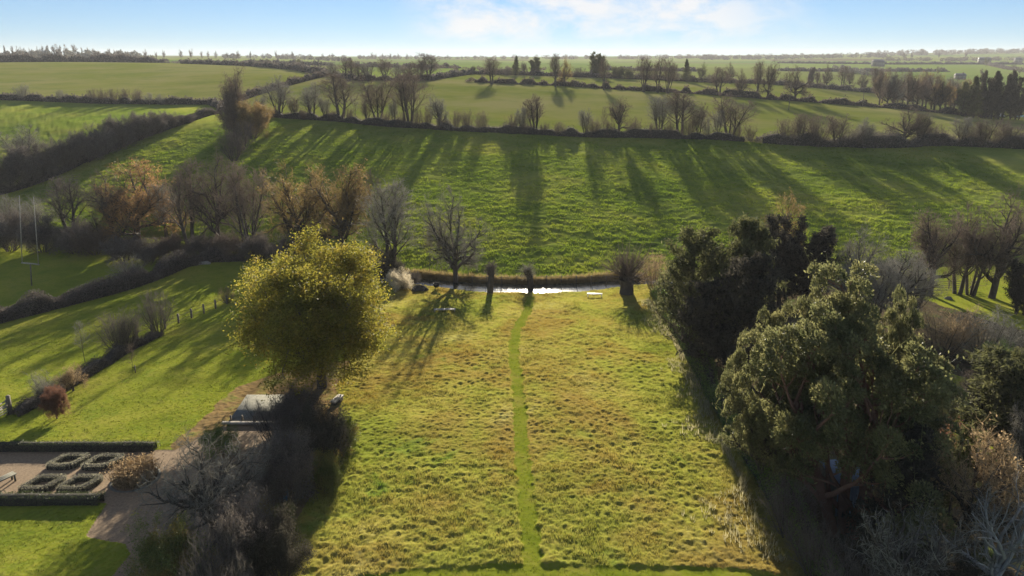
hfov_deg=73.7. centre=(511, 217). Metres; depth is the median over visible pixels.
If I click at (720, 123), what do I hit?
hedgerow tree
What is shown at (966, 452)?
shrub
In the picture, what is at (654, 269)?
bare bush
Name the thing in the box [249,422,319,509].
shrub
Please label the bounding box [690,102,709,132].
hedgerow tree
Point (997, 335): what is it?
shrub
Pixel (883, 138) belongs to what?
hedgerow bush
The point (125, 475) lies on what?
shrub
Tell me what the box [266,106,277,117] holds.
hedgerow bush
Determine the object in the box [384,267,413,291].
pale bush
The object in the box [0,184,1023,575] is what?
lawn
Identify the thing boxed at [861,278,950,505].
evergreen tree
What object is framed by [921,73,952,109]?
hedgerow tree
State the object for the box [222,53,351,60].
distant woodland
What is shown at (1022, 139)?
hedgerow bush
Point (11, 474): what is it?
bench
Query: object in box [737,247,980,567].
evergreen tree
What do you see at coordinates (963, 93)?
hedgerow tree
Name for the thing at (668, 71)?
hedgerow tree
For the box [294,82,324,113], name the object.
hedgerow tree
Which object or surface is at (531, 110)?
hedgerow tree
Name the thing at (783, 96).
hedgerow
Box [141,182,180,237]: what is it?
bare tree
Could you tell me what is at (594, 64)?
hedgerow tree
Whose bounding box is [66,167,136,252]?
bare tree
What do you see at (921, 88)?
hedgerow tree
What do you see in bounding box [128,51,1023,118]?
countryside
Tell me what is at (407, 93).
hedgerow tree
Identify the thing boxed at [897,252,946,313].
bare tree
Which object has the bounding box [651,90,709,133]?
hedgerow tree
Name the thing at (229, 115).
ivy tree
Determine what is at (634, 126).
hedgerow bush
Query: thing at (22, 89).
hedgerow bush
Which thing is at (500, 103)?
crop field
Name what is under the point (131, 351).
sapling
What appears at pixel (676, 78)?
hedgerow bush
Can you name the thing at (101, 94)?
hedgerow bush
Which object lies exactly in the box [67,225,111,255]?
bush
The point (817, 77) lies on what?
hedgerow tree
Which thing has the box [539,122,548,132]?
hedgerow bush
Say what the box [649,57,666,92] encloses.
hedgerow tree
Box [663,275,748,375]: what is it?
conifer
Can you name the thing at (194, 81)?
crop field
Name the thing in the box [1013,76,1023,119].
hedgerow tree
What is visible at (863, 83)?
hedgerow tree
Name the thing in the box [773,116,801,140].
hedgerow bush
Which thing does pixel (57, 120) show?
paddock
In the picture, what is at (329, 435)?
shrub
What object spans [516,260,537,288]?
pollard willow
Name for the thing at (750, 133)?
hedgerow bush
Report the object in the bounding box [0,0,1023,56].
sky
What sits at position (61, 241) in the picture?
bush
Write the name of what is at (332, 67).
hedgerow tree
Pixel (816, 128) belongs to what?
hedgerow bush
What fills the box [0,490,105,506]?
box hedge
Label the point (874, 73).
hedgerow tree
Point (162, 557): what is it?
shrub
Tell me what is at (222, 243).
thicket
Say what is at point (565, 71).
hedgerow tree
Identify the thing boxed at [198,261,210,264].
log pile
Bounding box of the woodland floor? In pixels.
[655,284,1023,575]
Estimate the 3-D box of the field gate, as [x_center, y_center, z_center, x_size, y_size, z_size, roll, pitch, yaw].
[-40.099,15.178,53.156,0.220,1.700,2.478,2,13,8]
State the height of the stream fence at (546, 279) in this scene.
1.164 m
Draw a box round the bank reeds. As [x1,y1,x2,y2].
[401,268,642,284]
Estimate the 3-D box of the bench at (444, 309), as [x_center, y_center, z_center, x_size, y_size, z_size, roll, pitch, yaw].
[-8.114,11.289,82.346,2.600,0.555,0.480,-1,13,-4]
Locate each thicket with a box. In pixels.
[155,232,188,258]
[179,232,217,255]
[209,229,245,260]
[212,130,248,161]
[221,119,256,149]
[232,229,277,262]
[263,228,308,263]
[349,241,377,261]
[402,270,420,283]
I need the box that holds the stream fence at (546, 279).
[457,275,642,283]
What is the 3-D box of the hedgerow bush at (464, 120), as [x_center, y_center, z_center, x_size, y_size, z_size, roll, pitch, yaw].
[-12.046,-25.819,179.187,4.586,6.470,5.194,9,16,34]
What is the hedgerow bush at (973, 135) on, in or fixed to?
on the pasture
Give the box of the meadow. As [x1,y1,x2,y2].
[258,284,808,575]
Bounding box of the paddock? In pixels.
[0,100,218,184]
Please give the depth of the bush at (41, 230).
109.15 m
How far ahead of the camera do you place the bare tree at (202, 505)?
36.57 m
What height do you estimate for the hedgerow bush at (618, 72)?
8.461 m
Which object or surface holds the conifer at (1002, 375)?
on the woodland floor
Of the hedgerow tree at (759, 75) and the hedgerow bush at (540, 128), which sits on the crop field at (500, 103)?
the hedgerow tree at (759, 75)
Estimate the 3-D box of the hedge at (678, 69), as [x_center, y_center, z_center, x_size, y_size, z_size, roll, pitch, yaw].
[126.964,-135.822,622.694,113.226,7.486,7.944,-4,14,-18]
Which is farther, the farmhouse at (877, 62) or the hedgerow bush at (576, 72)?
the farmhouse at (877, 62)
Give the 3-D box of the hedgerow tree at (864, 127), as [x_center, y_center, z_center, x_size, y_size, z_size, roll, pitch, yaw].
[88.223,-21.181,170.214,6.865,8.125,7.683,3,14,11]
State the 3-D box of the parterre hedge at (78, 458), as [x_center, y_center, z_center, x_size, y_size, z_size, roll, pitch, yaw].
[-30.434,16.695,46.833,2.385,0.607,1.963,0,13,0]
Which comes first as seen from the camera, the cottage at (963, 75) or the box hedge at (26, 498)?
the box hedge at (26, 498)
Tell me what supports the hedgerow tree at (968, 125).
on the pasture
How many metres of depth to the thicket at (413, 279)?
95.68 m
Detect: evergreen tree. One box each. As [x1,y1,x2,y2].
[711,372,794,486]
[712,272,867,486]
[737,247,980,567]
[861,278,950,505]
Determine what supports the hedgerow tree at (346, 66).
on the crop field at (500, 103)
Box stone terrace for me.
[221,395,283,424]
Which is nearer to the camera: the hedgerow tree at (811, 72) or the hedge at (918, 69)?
the hedgerow tree at (811, 72)
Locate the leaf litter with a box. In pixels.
[171,361,348,575]
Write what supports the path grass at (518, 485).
on the mown path
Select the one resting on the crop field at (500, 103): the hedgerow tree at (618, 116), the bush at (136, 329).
the hedgerow tree at (618, 116)
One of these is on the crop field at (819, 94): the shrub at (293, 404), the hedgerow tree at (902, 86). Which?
the hedgerow tree at (902, 86)
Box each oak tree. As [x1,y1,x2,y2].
[94,156,195,253]
[217,219,403,400]
[256,159,339,246]
[301,158,375,253]
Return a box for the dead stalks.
[638,298,785,561]
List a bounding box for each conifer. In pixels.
[643,224,721,344]
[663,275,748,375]
[669,212,789,361]
[700,249,793,380]
[764,212,809,308]
[788,224,846,309]
[837,422,964,575]
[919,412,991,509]
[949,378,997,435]
[951,341,1023,469]
[1003,257,1023,315]
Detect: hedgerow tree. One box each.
[252,95,265,108]
[254,74,297,113]
[285,98,299,116]
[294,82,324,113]
[311,71,363,116]
[314,97,331,119]
[324,61,339,76]
[337,58,361,80]
[348,75,395,117]
[352,64,363,80]
[358,97,374,117]
[360,61,378,80]
[376,58,393,80]
[383,71,434,121]
[385,96,398,119]
[389,64,405,78]
[400,60,418,78]
[410,60,427,80]
[412,53,444,80]
[425,94,452,129]
[481,57,503,83]
[510,55,520,75]
[512,108,529,125]
[519,62,529,74]
[520,94,544,128]
[528,57,541,70]
[547,53,564,86]
[556,58,572,85]
[577,107,594,132]
[587,51,605,73]
[598,57,611,89]
[604,98,633,131]
[632,56,657,91]
[643,96,676,129]
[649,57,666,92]
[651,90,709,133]
[662,58,677,92]
[681,59,691,81]
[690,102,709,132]
[696,62,706,81]
[705,92,762,134]
[708,66,734,91]
[709,109,726,131]
[725,62,737,83]
[734,69,751,96]
[749,61,766,93]
[759,60,779,96]
[779,62,813,96]
[792,112,813,136]
[807,66,816,87]
[814,69,821,87]
[820,113,853,143]
[821,64,834,84]
[833,66,851,85]
[844,71,856,88]
[855,73,867,87]
[856,117,881,138]
[869,67,883,81]
[869,68,889,104]
[875,104,935,138]
[876,66,890,102]
[876,69,900,104]
[882,73,908,102]
[891,72,907,98]
[897,70,926,104]
[905,71,931,103]
[909,112,937,137]
[917,70,933,106]
[917,71,937,106]
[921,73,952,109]
[922,73,944,108]
[928,75,956,110]
[941,76,963,106]
[942,79,961,107]
[945,116,979,141]
[951,80,971,106]
[954,80,979,116]
[963,75,988,117]
[973,117,1002,139]
[977,70,996,118]
[979,70,1007,118]
[993,118,1023,139]
[994,67,1017,119]
[1000,74,1023,119]
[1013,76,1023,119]
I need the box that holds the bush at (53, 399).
[36,384,70,418]
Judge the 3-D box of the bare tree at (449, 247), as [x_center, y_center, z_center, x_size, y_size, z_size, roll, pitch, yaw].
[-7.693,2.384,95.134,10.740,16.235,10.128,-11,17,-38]
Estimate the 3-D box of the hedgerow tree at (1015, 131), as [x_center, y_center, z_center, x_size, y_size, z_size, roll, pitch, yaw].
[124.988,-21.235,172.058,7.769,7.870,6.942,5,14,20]
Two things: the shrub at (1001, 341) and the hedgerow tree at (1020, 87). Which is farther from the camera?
the hedgerow tree at (1020, 87)
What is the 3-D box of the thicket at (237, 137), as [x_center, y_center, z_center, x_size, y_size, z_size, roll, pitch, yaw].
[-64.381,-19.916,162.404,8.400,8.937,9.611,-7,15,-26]
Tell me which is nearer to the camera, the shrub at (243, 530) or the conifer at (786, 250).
the shrub at (243, 530)
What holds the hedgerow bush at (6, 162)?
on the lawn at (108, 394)
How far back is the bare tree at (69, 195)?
115.81 m
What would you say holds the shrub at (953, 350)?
on the woodland floor
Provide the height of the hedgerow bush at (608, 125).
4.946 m
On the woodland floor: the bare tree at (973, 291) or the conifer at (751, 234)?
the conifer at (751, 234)
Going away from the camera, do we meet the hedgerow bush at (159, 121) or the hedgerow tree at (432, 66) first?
the hedgerow bush at (159, 121)
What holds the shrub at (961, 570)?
on the woodland floor
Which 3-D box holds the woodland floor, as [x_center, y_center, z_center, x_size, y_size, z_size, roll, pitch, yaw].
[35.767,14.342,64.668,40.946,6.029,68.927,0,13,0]
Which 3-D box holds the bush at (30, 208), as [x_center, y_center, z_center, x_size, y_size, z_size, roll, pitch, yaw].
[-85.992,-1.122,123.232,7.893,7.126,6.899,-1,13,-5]
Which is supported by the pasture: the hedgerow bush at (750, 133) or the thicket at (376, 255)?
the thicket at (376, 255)
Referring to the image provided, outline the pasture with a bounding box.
[0,114,1023,279]
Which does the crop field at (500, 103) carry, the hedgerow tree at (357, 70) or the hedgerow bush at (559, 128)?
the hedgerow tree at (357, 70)
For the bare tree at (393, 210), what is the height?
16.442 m
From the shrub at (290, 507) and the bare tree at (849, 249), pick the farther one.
the bare tree at (849, 249)
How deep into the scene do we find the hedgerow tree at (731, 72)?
374.85 m
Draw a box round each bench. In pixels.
[0,471,16,481]
[434,308,455,311]
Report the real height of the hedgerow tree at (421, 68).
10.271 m
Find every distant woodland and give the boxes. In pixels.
[0,49,141,57]
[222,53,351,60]
[325,54,547,58]
[389,65,547,69]
[548,54,731,58]
[699,52,887,59]
[832,64,882,75]
[871,48,1023,55]
[883,56,1023,61]
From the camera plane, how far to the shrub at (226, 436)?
47.96 m
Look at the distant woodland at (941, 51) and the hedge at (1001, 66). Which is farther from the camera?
the distant woodland at (941, 51)
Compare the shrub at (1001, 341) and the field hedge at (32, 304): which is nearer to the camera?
the shrub at (1001, 341)
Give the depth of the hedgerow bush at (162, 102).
235.87 m
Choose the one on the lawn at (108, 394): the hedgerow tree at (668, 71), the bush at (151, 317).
the bush at (151, 317)
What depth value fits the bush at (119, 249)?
103.89 m
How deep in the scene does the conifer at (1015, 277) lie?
80.36 m
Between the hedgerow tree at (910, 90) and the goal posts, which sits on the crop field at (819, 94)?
the hedgerow tree at (910, 90)
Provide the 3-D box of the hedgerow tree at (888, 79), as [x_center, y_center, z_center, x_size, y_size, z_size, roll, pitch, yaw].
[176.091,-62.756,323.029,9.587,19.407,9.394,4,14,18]
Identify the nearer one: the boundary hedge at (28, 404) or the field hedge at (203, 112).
the boundary hedge at (28, 404)
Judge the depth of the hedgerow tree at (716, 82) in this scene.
287.52 m
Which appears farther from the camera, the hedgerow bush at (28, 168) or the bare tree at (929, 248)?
the hedgerow bush at (28, 168)
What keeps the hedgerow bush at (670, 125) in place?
on the pasture
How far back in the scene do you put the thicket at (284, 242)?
103.20 m
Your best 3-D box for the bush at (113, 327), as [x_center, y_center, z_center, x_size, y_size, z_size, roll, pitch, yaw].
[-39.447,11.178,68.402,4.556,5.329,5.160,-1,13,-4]
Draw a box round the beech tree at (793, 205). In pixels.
[760,187,807,249]
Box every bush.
[0,142,47,187]
[0,148,22,192]
[0,194,36,224]
[0,206,39,251]
[10,195,60,227]
[13,82,30,97]
[13,212,64,255]
[26,369,69,397]
[30,135,62,182]
[36,384,70,418]
[43,131,83,168]
[45,215,92,257]
[53,89,65,97]
[53,362,88,390]
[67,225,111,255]
[70,129,105,162]
[83,120,122,154]
[86,89,99,97]
[86,304,145,348]
[94,232,145,265]
[96,88,107,98]
[102,113,135,149]
[106,88,118,103]
[107,252,150,274]
[116,89,129,101]
[116,311,142,348]
[122,110,154,140]
[126,90,143,100]
[126,236,174,265]
[134,285,180,334]
[143,92,152,102]
[147,109,169,133]
[154,91,165,104]
[161,112,182,126]
[178,114,197,122]
[214,285,235,303]
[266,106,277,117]
[299,109,308,119]
[326,109,337,121]
[343,108,354,118]
[372,245,409,284]
[378,110,390,123]
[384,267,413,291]
[395,109,409,124]
[408,108,424,127]
[421,106,433,122]
[435,115,445,129]
[448,110,463,126]
[456,108,476,125]
[472,110,489,131]
[501,66,514,74]
[502,113,520,129]
[520,119,533,131]
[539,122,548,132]
[552,121,568,135]
[571,66,587,77]
[581,116,606,132]
[602,122,614,134]
[610,66,628,78]
[622,67,635,78]
[624,117,643,136]
[639,248,667,289]
[644,122,659,135]
[662,121,677,136]
[672,72,684,80]
[680,114,697,137]
[699,117,718,137]
[703,74,712,82]
[729,121,746,135]
[743,125,757,139]
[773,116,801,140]
[802,110,839,148]
[835,123,872,148]
[865,130,899,146]
[921,121,952,144]
[954,124,987,144]
[982,124,1011,144]
[1005,130,1023,147]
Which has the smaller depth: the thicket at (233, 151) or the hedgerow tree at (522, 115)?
the thicket at (233, 151)
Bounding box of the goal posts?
[19,196,39,285]
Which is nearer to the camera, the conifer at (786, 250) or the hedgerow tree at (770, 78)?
the conifer at (786, 250)
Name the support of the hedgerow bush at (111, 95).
on the paddock
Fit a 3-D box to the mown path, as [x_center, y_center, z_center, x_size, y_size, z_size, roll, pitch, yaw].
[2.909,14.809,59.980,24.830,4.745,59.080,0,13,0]
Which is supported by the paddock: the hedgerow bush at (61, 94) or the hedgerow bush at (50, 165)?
the hedgerow bush at (61, 94)
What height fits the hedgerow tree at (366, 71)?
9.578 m
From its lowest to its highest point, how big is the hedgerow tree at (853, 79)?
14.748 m
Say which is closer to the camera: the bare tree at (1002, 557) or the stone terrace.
the bare tree at (1002, 557)
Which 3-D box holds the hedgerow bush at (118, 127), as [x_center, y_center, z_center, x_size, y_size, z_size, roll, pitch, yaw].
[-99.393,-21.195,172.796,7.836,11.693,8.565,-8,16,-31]
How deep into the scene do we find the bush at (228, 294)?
85.76 m
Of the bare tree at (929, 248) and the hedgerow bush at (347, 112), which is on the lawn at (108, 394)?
the bare tree at (929, 248)
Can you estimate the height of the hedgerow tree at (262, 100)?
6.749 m
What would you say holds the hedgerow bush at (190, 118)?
on the pasture
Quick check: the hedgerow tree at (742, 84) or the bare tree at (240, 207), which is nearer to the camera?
the bare tree at (240, 207)
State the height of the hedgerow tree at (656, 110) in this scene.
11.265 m
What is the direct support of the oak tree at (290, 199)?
on the pasture
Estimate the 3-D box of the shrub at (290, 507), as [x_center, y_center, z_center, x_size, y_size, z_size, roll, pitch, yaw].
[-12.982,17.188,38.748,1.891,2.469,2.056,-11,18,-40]
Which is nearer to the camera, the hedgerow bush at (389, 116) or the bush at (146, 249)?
the bush at (146, 249)
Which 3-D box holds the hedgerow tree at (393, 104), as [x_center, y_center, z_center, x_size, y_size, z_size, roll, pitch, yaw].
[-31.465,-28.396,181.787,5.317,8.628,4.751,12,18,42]
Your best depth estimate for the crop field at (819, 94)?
354.70 m
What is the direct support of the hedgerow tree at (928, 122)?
on the pasture
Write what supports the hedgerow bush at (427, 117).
on the crop field at (500, 103)
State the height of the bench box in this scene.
0.519 m
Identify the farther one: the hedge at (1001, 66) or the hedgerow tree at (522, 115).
the hedge at (1001, 66)
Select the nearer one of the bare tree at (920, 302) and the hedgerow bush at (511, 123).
the bare tree at (920, 302)
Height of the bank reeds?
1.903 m
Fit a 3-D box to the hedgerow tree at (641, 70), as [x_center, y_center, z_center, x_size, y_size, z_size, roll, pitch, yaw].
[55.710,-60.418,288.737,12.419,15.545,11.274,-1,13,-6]
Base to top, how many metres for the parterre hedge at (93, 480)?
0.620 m
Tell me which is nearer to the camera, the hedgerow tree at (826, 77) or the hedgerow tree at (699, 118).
the hedgerow tree at (699, 118)
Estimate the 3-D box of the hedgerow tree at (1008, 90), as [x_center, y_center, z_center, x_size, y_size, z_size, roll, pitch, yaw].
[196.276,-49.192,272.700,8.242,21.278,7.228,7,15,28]
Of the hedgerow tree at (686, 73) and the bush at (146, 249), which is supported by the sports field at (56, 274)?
the bush at (146, 249)
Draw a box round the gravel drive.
[0,425,279,575]
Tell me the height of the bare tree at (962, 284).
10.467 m
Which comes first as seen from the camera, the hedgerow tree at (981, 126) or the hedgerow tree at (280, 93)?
the hedgerow tree at (981, 126)
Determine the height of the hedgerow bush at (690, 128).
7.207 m
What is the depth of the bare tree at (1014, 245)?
85.94 m
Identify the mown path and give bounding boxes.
[359,296,779,575]
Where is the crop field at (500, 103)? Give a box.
[220,76,1023,142]
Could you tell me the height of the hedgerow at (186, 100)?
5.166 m
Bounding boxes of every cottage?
[954,72,966,79]
[1013,57,1022,62]
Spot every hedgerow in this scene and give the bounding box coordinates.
[0,51,169,62]
[0,92,222,107]
[177,58,329,73]
[216,69,326,111]
[263,108,754,141]
[327,66,918,102]
[465,75,999,117]
[755,126,1023,148]
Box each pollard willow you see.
[482,260,497,292]
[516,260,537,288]
[594,233,663,295]
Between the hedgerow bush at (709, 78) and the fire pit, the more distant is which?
the hedgerow bush at (709, 78)
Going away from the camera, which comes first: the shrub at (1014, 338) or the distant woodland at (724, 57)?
the shrub at (1014, 338)
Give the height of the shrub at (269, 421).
5.158 m
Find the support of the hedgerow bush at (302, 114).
on the pasture
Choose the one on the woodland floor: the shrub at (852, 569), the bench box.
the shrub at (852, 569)
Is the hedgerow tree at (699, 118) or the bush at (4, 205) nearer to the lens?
the bush at (4, 205)
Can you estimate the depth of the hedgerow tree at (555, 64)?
296.43 m
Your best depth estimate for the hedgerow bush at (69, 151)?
157.10 m
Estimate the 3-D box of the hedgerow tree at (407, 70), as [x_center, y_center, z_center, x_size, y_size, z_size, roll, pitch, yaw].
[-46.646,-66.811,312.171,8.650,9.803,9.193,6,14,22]
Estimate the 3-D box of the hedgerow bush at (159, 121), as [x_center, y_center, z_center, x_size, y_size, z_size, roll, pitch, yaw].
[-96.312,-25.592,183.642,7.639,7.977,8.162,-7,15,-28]
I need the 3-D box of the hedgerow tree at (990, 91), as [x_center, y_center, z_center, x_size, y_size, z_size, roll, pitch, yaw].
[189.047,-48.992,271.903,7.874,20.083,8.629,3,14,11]
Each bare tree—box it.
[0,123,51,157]
[30,175,93,230]
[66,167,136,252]
[130,427,271,546]
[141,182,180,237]
[153,157,216,243]
[181,145,247,239]
[205,159,283,249]
[347,175,427,262]
[360,166,381,249]
[415,179,491,283]
[422,224,434,269]
[807,221,892,315]
[831,252,920,323]
[850,494,991,575]
[859,242,951,323]
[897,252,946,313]
[906,206,972,295]
[913,412,1023,568]
[933,457,1023,575]
[940,223,997,294]
[945,200,1017,296]
[949,181,1023,298]
[951,370,976,406]
[1001,401,1023,494]
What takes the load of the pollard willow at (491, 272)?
on the meadow
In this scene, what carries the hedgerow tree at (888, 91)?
on the crop field at (819, 94)
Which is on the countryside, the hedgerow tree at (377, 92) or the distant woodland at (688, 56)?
the distant woodland at (688, 56)
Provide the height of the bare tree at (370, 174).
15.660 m
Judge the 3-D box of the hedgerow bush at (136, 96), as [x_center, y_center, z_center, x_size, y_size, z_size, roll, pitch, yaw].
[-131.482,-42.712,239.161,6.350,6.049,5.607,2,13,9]
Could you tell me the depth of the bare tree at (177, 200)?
107.47 m
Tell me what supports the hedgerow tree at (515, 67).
on the crop field at (819, 94)
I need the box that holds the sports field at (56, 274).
[0,246,198,307]
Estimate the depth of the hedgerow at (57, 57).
562.14 m
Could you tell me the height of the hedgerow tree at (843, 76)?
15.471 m
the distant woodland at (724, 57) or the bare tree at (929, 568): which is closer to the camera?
the bare tree at (929, 568)
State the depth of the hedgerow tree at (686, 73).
376.56 m
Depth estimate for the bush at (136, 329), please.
68.80 m
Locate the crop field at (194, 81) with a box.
[0,62,327,100]
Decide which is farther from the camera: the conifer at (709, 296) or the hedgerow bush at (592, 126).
the hedgerow bush at (592, 126)
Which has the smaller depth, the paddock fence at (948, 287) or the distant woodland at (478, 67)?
the paddock fence at (948, 287)
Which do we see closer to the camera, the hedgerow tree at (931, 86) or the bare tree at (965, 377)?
the bare tree at (965, 377)
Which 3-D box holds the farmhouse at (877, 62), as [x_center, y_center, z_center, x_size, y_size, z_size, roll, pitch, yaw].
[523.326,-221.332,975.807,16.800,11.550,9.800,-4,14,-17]
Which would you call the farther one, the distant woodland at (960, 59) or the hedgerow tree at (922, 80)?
the distant woodland at (960, 59)
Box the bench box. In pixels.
[330,394,343,405]
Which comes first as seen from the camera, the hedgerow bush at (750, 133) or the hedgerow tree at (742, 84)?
the hedgerow bush at (750, 133)
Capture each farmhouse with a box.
[871,59,884,66]
[977,57,991,61]
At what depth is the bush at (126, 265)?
96.03 m
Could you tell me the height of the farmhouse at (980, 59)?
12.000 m
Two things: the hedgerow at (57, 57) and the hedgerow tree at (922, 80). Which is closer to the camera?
the hedgerow tree at (922, 80)
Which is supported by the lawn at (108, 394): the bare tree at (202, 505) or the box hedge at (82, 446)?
the box hedge at (82, 446)
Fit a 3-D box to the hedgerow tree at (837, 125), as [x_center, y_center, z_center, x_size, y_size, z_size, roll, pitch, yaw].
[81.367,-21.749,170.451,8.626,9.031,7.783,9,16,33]
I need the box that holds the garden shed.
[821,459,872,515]
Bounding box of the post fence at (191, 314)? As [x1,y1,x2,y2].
[136,295,227,336]
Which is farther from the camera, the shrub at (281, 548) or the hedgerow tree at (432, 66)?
the hedgerow tree at (432, 66)
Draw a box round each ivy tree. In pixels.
[213,84,251,138]
[215,55,245,134]
[232,98,276,138]
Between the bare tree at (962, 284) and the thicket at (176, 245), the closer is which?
the bare tree at (962, 284)
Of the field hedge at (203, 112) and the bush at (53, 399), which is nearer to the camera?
the bush at (53, 399)
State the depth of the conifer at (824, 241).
80.64 m
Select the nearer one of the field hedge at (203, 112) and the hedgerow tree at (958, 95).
the field hedge at (203, 112)
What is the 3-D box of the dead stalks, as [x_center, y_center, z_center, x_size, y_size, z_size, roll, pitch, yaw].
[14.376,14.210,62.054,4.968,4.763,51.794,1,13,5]
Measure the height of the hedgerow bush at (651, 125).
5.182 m
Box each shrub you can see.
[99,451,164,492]
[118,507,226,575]
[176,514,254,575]
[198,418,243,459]
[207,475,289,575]
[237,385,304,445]
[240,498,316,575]
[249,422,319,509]
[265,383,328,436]
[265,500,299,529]
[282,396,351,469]
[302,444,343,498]
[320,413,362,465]
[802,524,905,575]
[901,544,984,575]
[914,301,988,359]
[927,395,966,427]
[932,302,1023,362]
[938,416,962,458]
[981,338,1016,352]
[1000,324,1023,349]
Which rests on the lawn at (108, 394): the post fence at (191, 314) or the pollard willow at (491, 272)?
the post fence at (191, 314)
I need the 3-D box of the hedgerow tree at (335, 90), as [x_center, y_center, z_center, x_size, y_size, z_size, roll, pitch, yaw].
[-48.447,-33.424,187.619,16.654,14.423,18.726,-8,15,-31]
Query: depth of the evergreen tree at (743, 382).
41.59 m
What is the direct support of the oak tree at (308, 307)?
on the leaf litter
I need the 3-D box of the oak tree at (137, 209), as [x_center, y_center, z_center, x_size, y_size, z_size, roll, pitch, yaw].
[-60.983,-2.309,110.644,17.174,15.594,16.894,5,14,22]
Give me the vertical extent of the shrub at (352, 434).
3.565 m
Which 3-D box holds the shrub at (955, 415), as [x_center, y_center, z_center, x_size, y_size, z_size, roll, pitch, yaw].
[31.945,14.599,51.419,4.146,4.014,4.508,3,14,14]
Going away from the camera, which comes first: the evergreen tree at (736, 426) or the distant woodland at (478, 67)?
the evergreen tree at (736, 426)
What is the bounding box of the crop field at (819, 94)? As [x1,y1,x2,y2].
[443,74,931,111]
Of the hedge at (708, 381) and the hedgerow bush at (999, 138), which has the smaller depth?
the hedge at (708, 381)
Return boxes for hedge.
[0,107,216,194]
[0,246,249,322]
[0,439,160,451]
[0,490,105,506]
[6,331,164,416]
[17,473,67,492]
[45,452,90,469]
[56,473,103,492]
[80,452,124,470]
[244,58,331,65]
[348,61,460,67]
[607,65,700,71]
[650,287,845,575]
[777,61,1023,64]
[778,67,949,71]
[984,62,1023,71]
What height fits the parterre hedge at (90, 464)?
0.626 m
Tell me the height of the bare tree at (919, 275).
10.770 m
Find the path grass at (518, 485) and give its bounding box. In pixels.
[395,296,657,575]
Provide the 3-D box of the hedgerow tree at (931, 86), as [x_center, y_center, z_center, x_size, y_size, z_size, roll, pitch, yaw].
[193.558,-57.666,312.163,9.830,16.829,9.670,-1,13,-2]
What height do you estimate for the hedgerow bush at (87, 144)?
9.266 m
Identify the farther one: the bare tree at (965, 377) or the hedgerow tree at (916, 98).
the hedgerow tree at (916, 98)
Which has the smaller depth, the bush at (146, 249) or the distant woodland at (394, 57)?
the bush at (146, 249)
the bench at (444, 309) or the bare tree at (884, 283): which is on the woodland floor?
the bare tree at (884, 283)
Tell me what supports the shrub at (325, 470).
on the meadow
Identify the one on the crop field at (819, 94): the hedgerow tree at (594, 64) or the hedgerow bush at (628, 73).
the hedgerow bush at (628, 73)
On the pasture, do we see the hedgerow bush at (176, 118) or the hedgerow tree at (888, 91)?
the hedgerow bush at (176, 118)
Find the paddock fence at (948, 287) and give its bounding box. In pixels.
[924,281,974,288]
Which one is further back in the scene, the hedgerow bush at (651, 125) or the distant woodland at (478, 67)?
the distant woodland at (478, 67)
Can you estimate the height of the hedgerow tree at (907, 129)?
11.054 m
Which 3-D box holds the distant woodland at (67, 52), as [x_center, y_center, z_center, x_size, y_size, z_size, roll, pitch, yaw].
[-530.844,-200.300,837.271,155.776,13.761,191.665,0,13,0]
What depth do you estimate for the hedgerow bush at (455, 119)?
179.02 m
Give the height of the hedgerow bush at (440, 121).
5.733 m
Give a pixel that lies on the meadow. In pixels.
(550, 548)
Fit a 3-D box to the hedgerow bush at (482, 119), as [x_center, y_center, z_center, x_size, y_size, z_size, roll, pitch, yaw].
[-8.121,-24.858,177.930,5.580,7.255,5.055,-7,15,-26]
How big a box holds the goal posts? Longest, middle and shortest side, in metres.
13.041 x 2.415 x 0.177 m
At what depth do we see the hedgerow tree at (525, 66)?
384.49 m
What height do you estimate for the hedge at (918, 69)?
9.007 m
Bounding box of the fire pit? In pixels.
[409,283,429,291]
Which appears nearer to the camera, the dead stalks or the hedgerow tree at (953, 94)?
the dead stalks
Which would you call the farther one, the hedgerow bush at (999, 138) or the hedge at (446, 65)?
the hedge at (446, 65)
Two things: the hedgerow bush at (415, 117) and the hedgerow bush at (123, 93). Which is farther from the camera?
the hedgerow bush at (123, 93)
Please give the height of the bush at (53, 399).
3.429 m
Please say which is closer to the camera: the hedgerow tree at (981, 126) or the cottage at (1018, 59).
the hedgerow tree at (981, 126)
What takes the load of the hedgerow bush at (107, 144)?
on the pasture
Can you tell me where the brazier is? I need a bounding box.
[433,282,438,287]
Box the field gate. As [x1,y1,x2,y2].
[0,395,12,415]
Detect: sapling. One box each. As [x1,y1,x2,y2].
[71,320,93,362]
[124,342,133,366]
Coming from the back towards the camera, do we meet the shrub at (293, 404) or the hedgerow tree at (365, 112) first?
the hedgerow tree at (365, 112)
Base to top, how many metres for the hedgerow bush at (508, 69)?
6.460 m
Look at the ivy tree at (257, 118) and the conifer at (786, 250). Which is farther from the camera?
the ivy tree at (257, 118)
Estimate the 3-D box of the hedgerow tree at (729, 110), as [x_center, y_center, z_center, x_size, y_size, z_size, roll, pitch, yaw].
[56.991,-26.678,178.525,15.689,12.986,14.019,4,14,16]
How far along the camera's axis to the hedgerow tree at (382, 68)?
309.28 m

